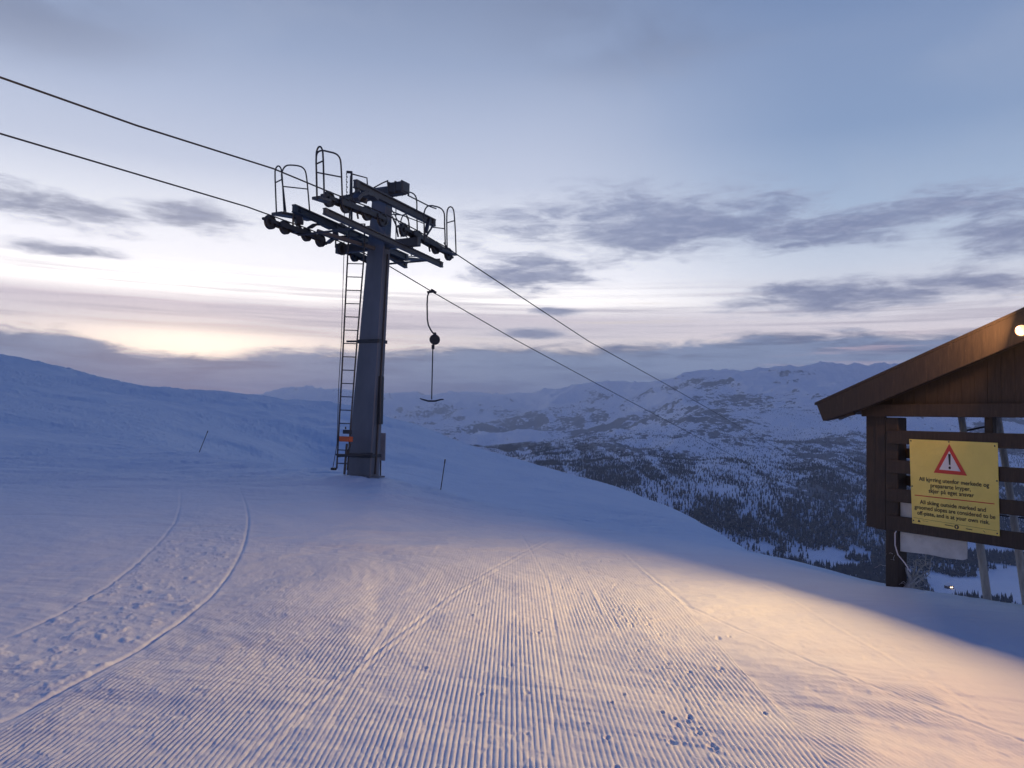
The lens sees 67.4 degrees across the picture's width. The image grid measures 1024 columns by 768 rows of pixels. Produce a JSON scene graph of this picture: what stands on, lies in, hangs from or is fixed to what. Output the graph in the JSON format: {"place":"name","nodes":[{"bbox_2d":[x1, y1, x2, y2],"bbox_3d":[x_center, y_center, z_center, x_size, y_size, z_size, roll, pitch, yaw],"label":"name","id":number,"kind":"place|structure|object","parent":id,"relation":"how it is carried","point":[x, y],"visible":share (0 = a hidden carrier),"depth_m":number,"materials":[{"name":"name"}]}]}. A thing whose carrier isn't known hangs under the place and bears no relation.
{"place":"outdoors","nodes":[
{"label":"outdoors","id":0,"kind":"place"},
{"bbox_2d":[0,354,1023,767],"bbox_3d":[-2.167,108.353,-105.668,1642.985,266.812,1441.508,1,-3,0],"label":"ground","id":1,"kind":"structure","parent":0,"point":[256,582],"depth_m":6.32,"materials":[{"name":"white snow"}]},
{"bbox_2d":[262,146,456,477],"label":"lift tower","id":2,"kind":"structure","parent":1,"relation":"on","point":[379,245],"depth_m":19.79,"materials":[{"name":"metal"}]},
{"bbox_2d":[0,76,859,495],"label":"haul cable","id":3,"kind":"object","parent":2,"relation":"attached to","point":[306,182],"visible":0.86,"depth_m":14.81,"materials":[{"name":"grey metal"}]},
{"bbox_2d":[0,133,862,524],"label":"haul cable","id":4,"kind":"object","parent":2,"relation":"attached to","point":[304,227],"visible":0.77,"depth_m":17.30,"materials":[{"name":"grey metal"}]},
{"bbox_2d":[420,289,443,401],"bbox_3d":[-2.516,-1.236,24.475,0.766,3.621,0.180,1,-3,0],"label":"bar hanger","id":5,"kind":"object","parent":4,"relation":"hanging from","point":[434,339],"visible":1,"depth_m":24.42,"materials":[{"name":"black plastic"}]},
{"bbox_2d":[379,433,385,475],"bbox_3d":[-3.466,1.983,20.359,0.267,1.372,0.080,0,-3,21],"label":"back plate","id":6,"kind":"object","parent":1,"relation":"on","point":[383,445],"visible":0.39,"depth_m":20.32,"materials":[{"name":"metal"}]},
{"bbox_2d":[440,459,445,489],"bbox_3d":[-1.857,2.529,20.506,0.158,1.048,0.036,1,-3,0],"label":"marker pole","id":7,"kind":"object","parent":1,"relation":"on","point":[443,473],"visible":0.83,"depth_m":20.50,"materials":[{"name":"grey"}]},
{"bbox_2d":[875,553,934,590],"bbox_3d":[4.756,2.277,9.315,0.645,0.614,0.551,-1,-3,35],"label":"bare shrub","id":8,"kind":"object","parent":1,"relation":"on","point":[911,583],"visible":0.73,"depth_m":9.21,"materials":[{"name":"plant"}]},
{"bbox_2d":[815,307,1023,586],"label":"shelter hut","id":9,"kind":"object","parent":1,"relation":"on","point":[978,372],"visible":0.85,"depth_m":8.71,"materials":[{"name":"brown wood"}]},
{"bbox_2d":[894,531,910,571],"bbox_3d":[4.628,1.969,9.099,0.177,0.506,0.020,-1,-3,37],"label":"post cable","id":10,"kind":"object","parent":9,"relation":"attached to","point":[897,551],"visible":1,"depth_m":9.14,"materials":[{"name":"grey plastic"}]},
{"bbox_2d":[900,502,911,517],"bbox_3d":[4.764,1.492,9.001,0.015,0.197,0.501,3,-3,-28],"label":"white board","id":11,"kind":"object","parent":9,"relation":"attached to","point":[905,509],"visible":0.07,"depth_m":9.13,"materials":[{"name":"white plastic"}]},
{"bbox_2d":[900,532,967,559],"bbox_3d":[4.827,1.848,8.812,0.015,0.268,0.800,3,-3,-28],"label":"white board","id":12,"kind":"object","parent":9,"relation":"attached to","point":[935,546],"visible":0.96,"depth_m":8.79,"materials":[{"name":"white plastic"}]},
{"bbox_2d":[909,439,999,535],"bbox_3d":[4.895,1.124,8.546,0.014,0.986,1.022,3,-3,-28],"label":"warning sign","id":13,"kind":"object","parent":9,"relation":"attached to","point":[955,485],"visible":1,"depth_m":8.50,"materials":[{"name":"yellow paint"}]},
{"bbox_2d":[1015,324,1023,336],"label":"flood lamp","id":14,"kind":"object","parent":9,"relation":"attached to","point":[1019,330],"visible":1,"depth_m":7.51,"materials":[{"name":"metal"}]},
{"bbox_2d":[958,417,991,599],"bbox_3d":[5.547,1.512,9.197,0.382,2.460,0.094,-1,-4,44],"label":"fence pole","id":15,"kind":"object","parent":1,"relation":"on","point":[984,575],"visible":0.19,"depth_m":9.09,"materials":[{"name":"wood"}]},
{"bbox_2d":[967,426,983,430],"bbox_3d":[5.691,0.530,9.303,0.435,0.119,0.052,1,-3,7],"label":"cord","id":16,"kind":"object","parent":15,"relation":"attached to","point":[975,428],"visible":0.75,"depth_m":9.30,"materials":[{"name":"grey metal"}]},
{"bbox_2d":[997,418,1023,604],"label":"fence pole","id":17,"kind":"object","parent":1,"relation":"on","point":[1014,523],"visible":0.71,"depth_m":9.06,"materials":[{"name":"wood"}]},
{"bbox_2d":[0,0,1023,394],"label":"sky","id":18,"kind":"structure","parent":0,"point":[682,186],"materials":[{"name":"blue"}]},
{"bbox_2d":[256,361,1023,604],"bbox_3d":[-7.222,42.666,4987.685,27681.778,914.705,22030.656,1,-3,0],"label":"mountains","id":19,"kind":"structure","parent":0,"point":[545,415],"depth_m":4198.39,"materials":[{"name":"white snow"}]},
{"bbox_2d":[472,408,1023,603],"bbox_3d":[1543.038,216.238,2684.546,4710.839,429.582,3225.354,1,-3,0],"label":"forest","id":20,"kind":"object","parent":19,"relation":"on","point":[747,524],"visible":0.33,"depth_m":1912.61,"materials":[{"name":"green plant"}]},
{"bbox_2d":[944,583,953,588],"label":"cabin","id":21,"kind":"object","parent":19,"relation":"on","point":[948,586],"visible":1,"depth_m":1312.90,"materials":[{"name":"white"}]}
]}

